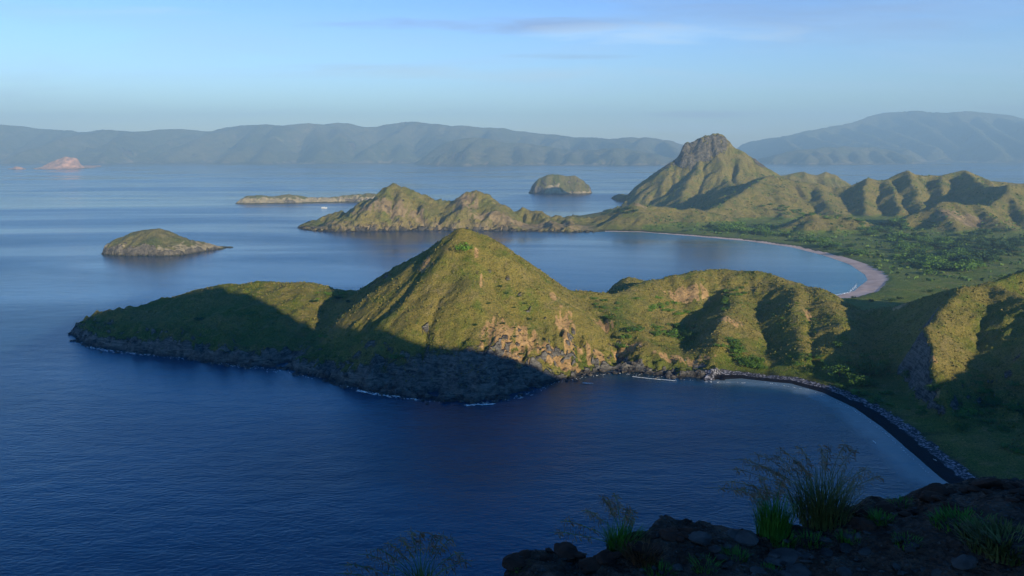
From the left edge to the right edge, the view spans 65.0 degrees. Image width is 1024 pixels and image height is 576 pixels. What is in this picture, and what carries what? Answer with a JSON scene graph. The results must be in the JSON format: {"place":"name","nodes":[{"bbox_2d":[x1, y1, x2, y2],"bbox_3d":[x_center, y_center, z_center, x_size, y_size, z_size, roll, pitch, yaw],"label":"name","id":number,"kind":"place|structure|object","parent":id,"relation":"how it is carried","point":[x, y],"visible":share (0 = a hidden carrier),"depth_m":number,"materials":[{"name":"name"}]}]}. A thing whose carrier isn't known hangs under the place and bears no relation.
{"place":"outdoors","nodes":[
{"label":"outdoors","id":0,"kind":"place"},
{"bbox_2d":[0,121,682,163],"bbox_3d":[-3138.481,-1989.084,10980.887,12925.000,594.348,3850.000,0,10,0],"label":"hills","id":1,"kind":"structure","parent":0,"point":[348,143],"depth_m":10580.27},
{"bbox_2d":[0,162,1023,575],"bbox_3d":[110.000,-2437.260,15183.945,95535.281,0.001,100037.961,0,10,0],"label":"sea","id":2,"kind":"structure","parent":0,"point":[112,462],"depth_m":453.69,"materials":[{"name":"liquid"}]},
{"bbox_2d":[9,166,25,169],"bbox_3d":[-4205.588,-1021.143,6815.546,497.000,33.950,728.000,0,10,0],"label":"islet","id":3,"kind":"object","parent":2,"relation":"in","point":[17,168],"visible":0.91,"depth_m":6518.88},
{"bbox_2d":[34,157,100,169],"bbox_3d":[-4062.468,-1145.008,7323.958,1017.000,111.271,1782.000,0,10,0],"label":"islet","id":4,"kind":"object","parent":2,"relation":"in","point":[67,163],"visible":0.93,"depth_m":6739.55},
{"bbox_2d":[101,228,231,255],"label":"islet","id":5,"kind":"object","parent":2,"relation":"in","point":[156,242],"visible":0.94,"depth_m":1181.62,"materials":[{"name":"green plant"}]},
{"bbox_2d":[235,193,375,203],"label":"islet","id":6,"kind":"object","parent":2,"relation":"in","point":[264,199],"visible":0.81,"depth_m":2355.71,"materials":[{"name":"beige stone"}]},
{"bbox_2d":[297,183,616,232],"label":"peninsula","id":7,"kind":"object","parent":2,"relation":"in","point":[393,207],"visible":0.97,"depth_m":1559.13,"materials":[{"name":"green plant"}]},
{"bbox_2d":[90,285,927,472],"bbox_3d":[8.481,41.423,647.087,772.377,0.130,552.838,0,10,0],"label":"surf foam","id":8,"kind":"object","parent":2,"relation":"on","point":[491,403],"visible":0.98,"depth_m":518.04,"materials":[{"name":"white"}]},
{"bbox_2d":[529,174,591,193],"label":"islet","id":9,"kind":"object","parent":2,"relation":"in","point":[556,184],"visible":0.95,"depth_m":2867.44,"materials":[{"name":"green plant"}]},
{"bbox_2d":[0,0,1023,148],"label":"sky","id":10,"kind":"structure","parent":0,"point":[678,71],"materials":[{"name":"blue"}]},
{"bbox_2d":[413,137,675,165],"bbox_3d":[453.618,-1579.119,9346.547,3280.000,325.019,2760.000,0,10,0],"label":"hills","id":11,"kind":"structure","parent":0,"point":[473,151],"depth_m":8715.96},
{"bbox_2d":[68,228,1023,441],"bbox_3d":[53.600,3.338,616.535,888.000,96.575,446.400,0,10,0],"label":"coastal hills","id":12,"kind":"structure","parent":0,"point":[509,377],"depth_m":575.07,"materials":[{"name":"green plant"}]},
{"bbox_2d":[416,390,425,395],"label":"shore boulder","id":13,"kind":"object","parent":12,"relation":"on","point":[420,392],"visible":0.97,"depth_m":495.59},
{"bbox_2d":[454,242,472,250],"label":"bush","id":14,"kind":"object","parent":12,"relation":"on","point":[464,247],"visible":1,"depth_m":596.66,"materials":[{"name":"green plant"}]},
{"bbox_2d":[82,230,1023,447],"bbox_3d":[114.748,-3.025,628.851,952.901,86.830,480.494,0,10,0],"label":"grass tussocks","id":15,"kind":"object","parent":12,"relation":"on","point":[659,346],"depth_m":601.54,"materials":[{"name":"plant"}]},
{"bbox_2d":[624,325,644,331],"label":"bush","id":16,"kind":"object","parent":12,"relation":"on","point":[634,329],"visible":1,"depth_m":590.52,"materials":[{"name":"green plant"}]},
{"bbox_2d":[747,354,764,360],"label":"bush","id":17,"kind":"object","parent":12,"relation":"on","point":[758,358],"visible":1,"depth_m":559.37,"materials":[{"name":"green plant"}]},
{"bbox_2d":[822,363,857,378],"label":"tree","id":18,"kind":"object","parent":12,"relation":"on","point":[839,370],"visible":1,"depth_m":526.69,"materials":[{"name":"green plant"}]},
{"bbox_2d":[845,372,867,385],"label":"tree","id":19,"kind":"object","parent":12,"relation":"on","point":[852,380],"visible":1,"depth_m":510.35,"materials":[{"name":"green plant"}]},
{"bbox_2d":[858,375,875,385],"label":"tree","id":20,"kind":"object","parent":12,"relation":"on","point":[868,379],"visible":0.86,"depth_m":508.94,"materials":[{"name":"green plant"}]},
{"bbox_2d":[867,397,883,403],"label":"bush","id":21,"kind":"object","parent":12,"relation":"on","point":[874,402],"visible":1,"depth_m":480.95,"materials":[{"name":"green plant"}]},
{"bbox_2d":[900,369,909,377],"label":"tree","id":22,"kind":"object","parent":12,"relation":"on","point":[906,374],"visible":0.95,"depth_m":512.39,"materials":[{"name":"green plant"}]},
{"bbox_2d":[924,384,940,391],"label":"tree","id":23,"kind":"object","parent":12,"relation":"on","point":[930,386],"visible":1,"depth_m":464.18,"materials":[{"name":"green plant"}]},
{"bbox_2d":[1006,380,1020,385],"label":"bush","id":24,"kind":"object","parent":12,"relation":"on","point":[1013,383],"visible":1,"depth_m":468.43,"materials":[{"name":"green plant"}]},
{"bbox_2d":[1007,401,1023,413],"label":"tree","id":25,"kind":"object","parent":12,"relation":"on","point":[1018,408],"visible":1,"depth_m":443.23,"materials":[{"name":"green plant"}]},
{"bbox_2d":[608,133,788,209],"bbox_3d":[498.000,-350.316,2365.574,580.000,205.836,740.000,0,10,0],"label":"rocky mountain","id":26,"kind":"structure","parent":0,"point":[711,157],"depth_m":2231.33,"materials":[{"name":"stone"}]},
{"bbox_2d":[605,231,888,297],"bbox_3d":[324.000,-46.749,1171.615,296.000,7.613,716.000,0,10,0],"label":"pink beach","id":27,"kind":"structure","parent":0,"point":[876,280],"depth_m":1010.60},
{"bbox_2d":[504,476,1023,575],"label":"ground","id":28,"kind":"structure","parent":0,"point":[930,554],"depth_m":3.35,"materials":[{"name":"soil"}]},
{"bbox_2d":[335,527,471,575],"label":"grass clump","id":29,"kind":"object","parent":28,"relation":"on","point":[408,547],"visible":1,"depth_m":3.43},
{"bbox_2d":[502,552,524,570],"bbox_3d":[0.013,1.139,3.341,0.092,0.046,0.128,7,16,27],"label":"stone","id":30,"kind":"object","parent":28,"relation":"on","point":[512,562],"visible":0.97,"depth_m":3.31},
{"bbox_2d":[518,549,531,559],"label":"stone","id":31,"kind":"object","parent":28,"relation":"on","point":[525,553],"visible":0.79,"depth_m":3.38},
{"bbox_2d":[540,554,548,560],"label":"stone","id":32,"kind":"object","parent":28,"relation":"on","point":[543,557],"visible":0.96,"depth_m":3.38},
{"bbox_2d":[554,542,576,560],"bbox_3d":[0.230,1.126,3.437,0.097,0.049,0.142,-11,15,-32],"label":"stone","id":33,"kind":"object","parent":28,"relation":"on","point":[567,550],"visible":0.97,"depth_m":3.42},
{"bbox_2d":[574,551,585,557],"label":"stone","id":34,"kind":"object","parent":28,"relation":"on","point":[578,554],"visible":1,"depth_m":3.38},
{"bbox_2d":[579,557,600,572],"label":"stone","id":35,"kind":"object","parent":28,"relation":"on","point":[589,564],"visible":0.91,"depth_m":3.30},
{"bbox_2d":[549,490,649,552],"bbox_3d":[0.386,1.002,3.438,0.459,0.280,0.231,0,10,0],"label":"grass clump","id":36,"kind":"object","parent":28,"relation":"on","point":[616,539],"visible":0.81,"depth_m":3.44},
{"bbox_2d":[596,550,615,564],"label":"stone","id":37,"kind":"object","parent":28,"relation":"on","point":[601,558],"visible":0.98,"depth_m":3.31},
{"bbox_2d":[611,533,670,568],"bbox_3d":[0.541,1.094,3.338,0.269,0.089,0.274,0,10,0],"label":"shrub","id":38,"kind":"object","parent":28,"relation":"on","point":[631,554],"visible":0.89,"depth_m":3.32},
{"bbox_2d":[625,531,657,541],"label":"stone","id":39,"kind":"object","parent":28,"relation":"on","point":[651,535],"visible":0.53,"depth_m":3.47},
{"bbox_2d":[636,558,678,575],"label":"grass tuft","id":40,"kind":"object","parent":28,"relation":"on","point":[659,567],"visible":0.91,"depth_m":3.26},
{"bbox_2d":[659,528,677,541],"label":"stone","id":41,"kind":"object","parent":28,"relation":"on","point":[666,535],"visible":0.88,"depth_m":3.43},
{"bbox_2d":[672,563,682,570],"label":"stone","id":42,"kind":"object","parent":28,"relation":"on","point":[677,567],"visible":1,"depth_m":3.25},
{"bbox_2d":[688,531,711,545],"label":"stone","id":43,"kind":"object","parent":28,"relation":"on","point":[702,538],"visible":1,"depth_m":3.40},
{"bbox_2d":[688,552,725,574],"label":"grass tuft","id":44,"kind":"object","parent":28,"relation":"on","point":[697,571],"visible":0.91,"depth_m":3.25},
{"bbox_2d":[708,545,721,552],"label":"stone","id":45,"kind":"object","parent":28,"relation":"on","point":[715,549],"visible":1,"depth_m":3.33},
{"bbox_2d":[714,554,728,560],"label":"stone","id":46,"kind":"object","parent":28,"relation":"on","point":[721,557],"visible":1,"depth_m":3.29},
{"bbox_2d":[726,528,739,538],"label":"stone","id":47,"kind":"object","parent":28,"relation":"on","point":[731,532],"visible":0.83,"depth_m":3.49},
{"bbox_2d":[720,545,751,562],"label":"grass tuft","id":48,"kind":"object","parent":28,"relation":"on","point":[734,552],"visible":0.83,"depth_m":3.35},
{"bbox_2d":[734,530,758,546],"bbox_3d":[1.005,1.079,3.454,0.094,0.043,0.120,-14,16,-25],"label":"stone","id":49,"kind":"object","parent":28,"relation":"on","point":[747,538],"visible":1,"depth_m":3.44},
{"bbox_2d":[750,566,767,574],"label":"stone","id":50,"kind":"object","parent":28,"relation":"on","point":[757,569],"visible":0.91,"depth_m":3.22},
{"bbox_2d":[734,474,802,539],"bbox_3d":[1.147,0.962,3.545,0.270,0.279,0.268,-4,11,-23],"label":"grass clump","id":51,"kind":"object","parent":28,"relation":"on","point":[767,526],"visible":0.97,"depth_m":3.53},
{"bbox_2d":[769,530,799,548],"bbox_3d":[1.168,1.083,3.471,0.156,0.060,0.173,0,10,0],"label":"grass tuft","id":52,"kind":"object","parent":28,"relation":"on","point":[776,540],"visible":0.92,"depth_m":3.46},
{"bbox_2d":[778,570,791,575],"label":"stone","id":53,"kind":"object","parent":28,"relation":"on","point":[785,573],"visible":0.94,"depth_m":3.22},
{"bbox_2d":[764,547,809,566],"bbox_3d":[1.148,1.126,3.353,0.188,0.028,0.137,2,10,13],"label":"stone","id":54,"kind":"object","parent":28,"relation":"on","point":[789,556],"visible":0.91,"depth_m":3.35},
{"bbox_2d":[704,440,885,531],"bbox_3d":[1.332,0.865,3.663,0.764,0.382,0.584,7,12,35],"label":"grass clump","id":55,"kind":"object","parent":28,"relation":"on","point":[828,510],"visible":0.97,"depth_m":3.63,"materials":[{"name":"plant"}]},
{"bbox_2d":[786,563,811,575],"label":"stone","id":56,"kind":"object","parent":28,"relation":"on","point":[798,569],"visible":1,"depth_m":3.24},
{"bbox_2d":[795,529,831,549],"bbox_3d":[1.305,1.094,3.474,0.175,0.069,0.174,2,10,11],"label":"grass tuft","id":57,"kind":"object","parent":28,"relation":"on","point":[815,543],"visible":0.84,"depth_m":3.48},
{"bbox_2d":[819,537,831,542],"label":"stone","id":58,"kind":"object","parent":28,"relation":"on","point":[826,540],"visible":1,"depth_m":3.47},
{"bbox_2d":[836,567,851,575],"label":"stone","id":59,"kind":"object","parent":28,"relation":"on","point":[843,571],"visible":1,"depth_m":3.22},
{"bbox_2d":[839,543,851,552],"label":"stone","id":60,"kind":"object","parent":28,"relation":"on","point":[846,547],"visible":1,"depth_m":3.39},
{"bbox_2d":[833,529,860,544],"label":"grass tuft","id":61,"kind":"object","parent":28,"relation":"on","point":[842,537],"visible":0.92,"depth_m":3.47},
{"bbox_2d":[848,517,875,531],"bbox_3d":[1.545,1.044,3.543,0.091,0.038,0.116,-25,25,-23],"label":"stone","id":62,"kind":"object","parent":28,"relation":"on","point":[865,524],"visible":0.95,"depth_m":3.53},
{"bbox_2d":[852,502,876,517],"bbox_3d":[1.615,1.030,3.694,0.100,0.056,0.133,-3,10,-17],"label":"stone","id":63,"kind":"object","parent":28,"relation":"on","point":[862,510],"visible":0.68,"depth_m":3.67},
{"bbox_2d":[859,546,870,554],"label":"stone","id":64,"kind":"object","parent":28,"relation":"on","point":[866,550],"visible":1,"depth_m":3.35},
{"bbox_2d":[865,507,895,525],"bbox_3d":[1.632,1.017,3.566,0.154,0.059,0.159,6,11,30],"label":"grass tuft","id":65,"kind":"object","parent":28,"relation":"on","point":[876,515],"visible":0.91,"depth_m":3.59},
{"bbox_2d":[874,502,894,515],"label":"stone","id":66,"kind":"object","parent":28,"relation":"on","point":[887,507],"visible":0.72,"depth_m":3.68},
{"bbox_2d":[892,536,902,542],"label":"stone","id":67,"kind":"object","parent":28,"relation":"on","point":[898,538],"visible":0.98,"depth_m":3.35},
{"bbox_2d":[886,495,913,508],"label":"grass tuft","id":68,"kind":"object","parent":28,"relation":"on","point":[900,498],"visible":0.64,"depth_m":3.76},
{"bbox_2d":[891,531,921,549],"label":"grass tuft","id":69,"kind":"object","parent":28,"relation":"on","point":[904,536],"visible":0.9,"depth_m":3.33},
{"bbox_2d":[903,542,915,551],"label":"stone","id":70,"kind":"object","parent":28,"relation":"on","point":[909,549],"visible":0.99,"depth_m":3.29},
{"bbox_2d":[907,543,919,547],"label":"stone","id":71,"kind":"object","parent":28,"relation":"on","point":[914,545],"visible":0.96,"depth_m":3.29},
{"bbox_2d":[918,490,946,502],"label":"stone","id":72,"kind":"object","parent":28,"relation":"on","point":[925,495],"visible":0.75,"depth_m":3.69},
{"bbox_2d":[921,483,947,496],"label":"stone","id":73,"kind":"object","parent":28,"relation":"on","point":[940,488],"visible":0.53,"depth_m":3.85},
{"bbox_2d":[931,569,941,575],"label":"stone","id":74,"kind":"object","parent":28,"relation":"on","point":[935,572],"visible":1,"depth_m":3.14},
{"bbox_2d":[946,488,956,494],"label":"stone","id":75,"kind":"object","parent":28,"relation":"on","point":[951,491],"visible":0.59,"depth_m":3.83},
{"bbox_2d":[923,502,999,534],"bbox_3d":[1.926,0.993,3.397,0.343,0.069,0.314,0,10,0],"label":"grass tuft","id":76,"kind":"object","parent":28,"relation":"on","point":[947,513],"visible":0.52,"depth_m":3.46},
{"bbox_2d":[951,554,977,570],"bbox_3d":[1.768,1.073,3.145,0.091,0.034,0.092,-23,6,-22],"label":"stone","id":77,"kind":"object","parent":28,"relation":"on","point":[965,562],"visible":1,"depth_m":3.13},
{"bbox_2d":[948,513,1023,565],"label":"grass tuft","id":78,"kind":"object","parent":28,"relation":"on","point":[994,533],"visible":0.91,"depth_m":3.22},
{"bbox_2d":[969,478,1004,488],"bbox_3d":[2.257,0.932,3.822,0.155,0.061,0.121,-10,-7,11],"label":"stone","id":79,"kind":"object","parent":28,"relation":"on","point":[988,483],"visible":0.84,"depth_m":3.78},
{"bbox_2d":[1010,482,1023,487],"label":"stone","id":80,"kind":"object","parent":28,"relation":"on","point":[1016,484],"visible":0.41,"depth_m":3.80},
{"bbox_2d":[595,170,1023,231],"bbox_3d":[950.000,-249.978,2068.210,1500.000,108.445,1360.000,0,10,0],"label":"hills","id":81,"kind":"structure","parent":0,"point":[974,215],"depth_m":1782.34,"materials":[{"name":"green plant"}]},
{"bbox_2d":[629,169,1023,227],"bbox_3d":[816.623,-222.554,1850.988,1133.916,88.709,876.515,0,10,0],"label":"scrub","id":82,"kind":"object","parent":81,"relation":"on","point":[837,217],"visible":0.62,"depth_m":1802.62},
{"bbox_2d":[643,209,1023,309],"bbox_3d":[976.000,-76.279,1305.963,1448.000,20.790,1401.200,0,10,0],"label":"valley plain","id":83,"kind":"structure","parent":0,"point":[906,289],"depth_m":1185.84,"materials":[{"name":"green plant"}]},
{"bbox_2d":[760,229,775,234],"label":"tree","id":84,"kind":"object","parent":83,"relation":"on","point":[764,231],"visible":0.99,"depth_m":1408.53,"materials":[{"name":"green plant"}]},
{"bbox_2d":[642,216,1023,281],"bbox_3d":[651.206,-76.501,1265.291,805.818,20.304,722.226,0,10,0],"label":"scrub","id":85,"kind":"object","parent":83,"relation":"on","point":[907,266],"visible":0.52,"depth_m":1307.82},
{"bbox_2d":[841,249,856,254],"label":"tree","id":86,"kind":"object","parent":83,"relation":"on","point":[851,251],"visible":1,"depth_m":1150.46,"materials":[{"name":"green plant"}]},
{"bbox_2d":[853,249,870,254],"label":"tree","id":87,"kind":"object","parent":83,"relation":"on","point":[862,251],"visible":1,"depth_m":1143.09,"materials":[{"name":"green plant"}]},
{"bbox_2d":[883,233,900,237],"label":"tree","id":88,"kind":"object","parent":83,"relation":"on","point":[893,236],"visible":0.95,"depth_m":1342.05,"materials":[{"name":"green plant"}]},
{"bbox_2d":[892,254,905,258],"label":"tree","id":89,"kind":"object","parent":83,"relation":"on","point":[898,256],"visible":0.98,"depth_m":1097.21,"materials":[{"name":"green plant"}]},
{"bbox_2d":[895,244,910,250],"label":"tree","id":90,"kind":"object","parent":83,"relation":"on","point":[899,245],"visible":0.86,"depth_m":1184.16,"materials":[{"name":"green plant"}]},
{"bbox_2d":[897,232,913,238],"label":"tree","id":91,"kind":"object","parent":83,"relation":"on","point":[905,235],"visible":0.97,"depth_m":1333.39,"materials":[{"name":"green plant"}]},
{"bbox_2d":[897,258,916,263],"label":"tree","id":92,"kind":"object","parent":83,"relation":"on","point":[908,260],"visible":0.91,"depth_m":1054.69,"materials":[{"name":"green plant"}]},
{"bbox_2d":[910,232,927,237],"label":"tree","id":93,"kind":"object","parent":83,"relation":"on","point":[915,234],"visible":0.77,"depth_m":1336.72,"materials":[{"name":"green plant"}]},
{"bbox_2d":[913,260,933,264],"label":"tree","id":94,"kind":"object","parent":83,"relation":"on","point":[920,262],"visible":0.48,"depth_m":1024.51,"materials":[{"name":"green plant"}]},
{"bbox_2d":[916,238,933,242],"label":"tree","id":95,"kind":"object","parent":83,"relation":"on","point":[925,241],"visible":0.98,"depth_m":1265.88,"materials":[{"name":"green plant"}]},
{"bbox_2d":[920,262,940,268],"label":"tree","id":96,"kind":"object","parent":83,"relation":"on","point":[926,264],"visible":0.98,"depth_m":1002.79,"materials":[{"name":"green plant"}]},
{"bbox_2d":[922,268,938,273],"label":"tree","id":97,"kind":"object","parent":83,"relation":"on","point":[927,271],"visible":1,"depth_m":964.52,"materials":[{"name":"green plant"}]},
{"bbox_2d":[924,257,947,262],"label":"tree","id":98,"kind":"object","parent":83,"relation":"on","point":[935,259],"visible":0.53,"depth_m":1041.86,"materials":[{"name":"green plant"}]},
{"bbox_2d":[928,242,946,248],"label":"tree","id":99,"kind":"object","parent":83,"relation":"on","point":[939,244],"visible":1,"depth_m":1206.71,"materials":[{"name":"green plant"}]},
{"bbox_2d":[933,261,961,270],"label":"tree","id":100,"kind":"object","parent":83,"relation":"on","point":[948,267],"visible":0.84,"depth_m":993.12,"materials":[{"name":"green plant"}]},
{"bbox_2d":[941,261,962,269],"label":"tree","id":101,"kind":"object","parent":83,"relation":"on","point":[956,263],"visible":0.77,"depth_m":993.11,"materials":[{"name":"green plant"}]},
{"bbox_2d":[942,251,965,254],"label":"tree","id":102,"kind":"object","parent":83,"relation":"on","point":[958,253],"visible":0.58,"depth_m":1096.90,"materials":[{"name":"green plant"}]},
{"bbox_2d":[949,244,971,249],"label":"tree","id":103,"kind":"object","parent":83,"relation":"on","point":[957,245],"visible":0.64,"depth_m":1172.47,"materials":[{"name":"green plant"}]},
{"bbox_2d":[949,255,972,259],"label":"tree","id":104,"kind":"object","parent":83,"relation":"on","point":[959,257],"visible":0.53,"depth_m":1057.77,"materials":[{"name":"green plant"}]},
{"bbox_2d":[952,262,981,270],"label":"tree","id":105,"kind":"object","parent":83,"relation":"on","point":[964,267],"visible":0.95,"depth_m":979.44,"materials":[{"name":"green plant"}]},
{"bbox_2d":[956,256,981,261],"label":"tree","id":106,"kind":"object","parent":83,"relation":"on","point":[969,258],"visible":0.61,"depth_m":1033.47,"materials":[{"name":"green plant"}]},
{"bbox_2d":[959,259,978,265],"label":"tree","id":107,"kind":"object","parent":83,"relation":"on","point":[970,261],"visible":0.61,"depth_m":1015.67,"materials":[{"name":"green plant"}]},
{"bbox_2d":[968,231,986,236],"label":"tree","id":108,"kind":"object","parent":83,"relation":"on","point":[972,233],"visible":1,"depth_m":1353.41,"materials":[{"name":"green plant"}]},
{"bbox_2d":[971,252,995,258],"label":"tree","id":109,"kind":"object","parent":83,"relation":"on","point":[978,254],"visible":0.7,"depth_m":1067.20,"materials":[{"name":"green plant"}]},
{"bbox_2d":[975,228,992,233],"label":"tree","id":110,"kind":"object","parent":83,"relation":"on","point":[984,231],"visible":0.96,"depth_m":1385.23,"materials":[{"name":"green plant"}]},
{"bbox_2d":[976,256,996,261],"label":"tree","id":111,"kind":"object","parent":83,"relation":"on","point":[989,259],"visible":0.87,"depth_m":1057.29,"materials":[{"name":"green plant"}]},
{"bbox_2d":[974,248,1007,255],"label":"tree","id":112,"kind":"object","parent":83,"relation":"on","point":[996,252],"visible":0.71,"depth_m":1100.04,"materials":[{"name":"green plant"}]},
{"bbox_2d":[1004,246,1019,250],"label":"tree","id":113,"kind":"object","parent":83,"relation":"on","point":[1011,248],"visible":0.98,"depth_m":1159.44,"materials":[{"name":"green plant"}]},
{"bbox_2d":[704,367,977,483],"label":"shingle beach","id":114,"kind":"structure","parent":0,"point":[920,447],"depth_m":448.33,"materials":[{"name":"gravel"}]},
{"bbox_2d":[757,146,950,164],"bbox_3d":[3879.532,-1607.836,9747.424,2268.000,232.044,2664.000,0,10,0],"label":"hills","id":115,"kind":"structure","parent":0,"point":[844,155],"depth_m":9249.60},
{"bbox_2d":[737,110,1023,162],"bbox_3d":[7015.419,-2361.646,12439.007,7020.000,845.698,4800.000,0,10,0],"label":"hills","id":116,"kind":"structure","parent":0,"point":[959,137],"depth_m":12224.99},
{"bbox_2d":[933,420,1023,479],"bbox_3d":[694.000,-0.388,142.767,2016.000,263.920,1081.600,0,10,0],"label":"viewpoint hills","id":117,"kind":"structure","parent":0,"point":[983,454],"depth_m":397.64,"materials":[{"name":"green plant"}]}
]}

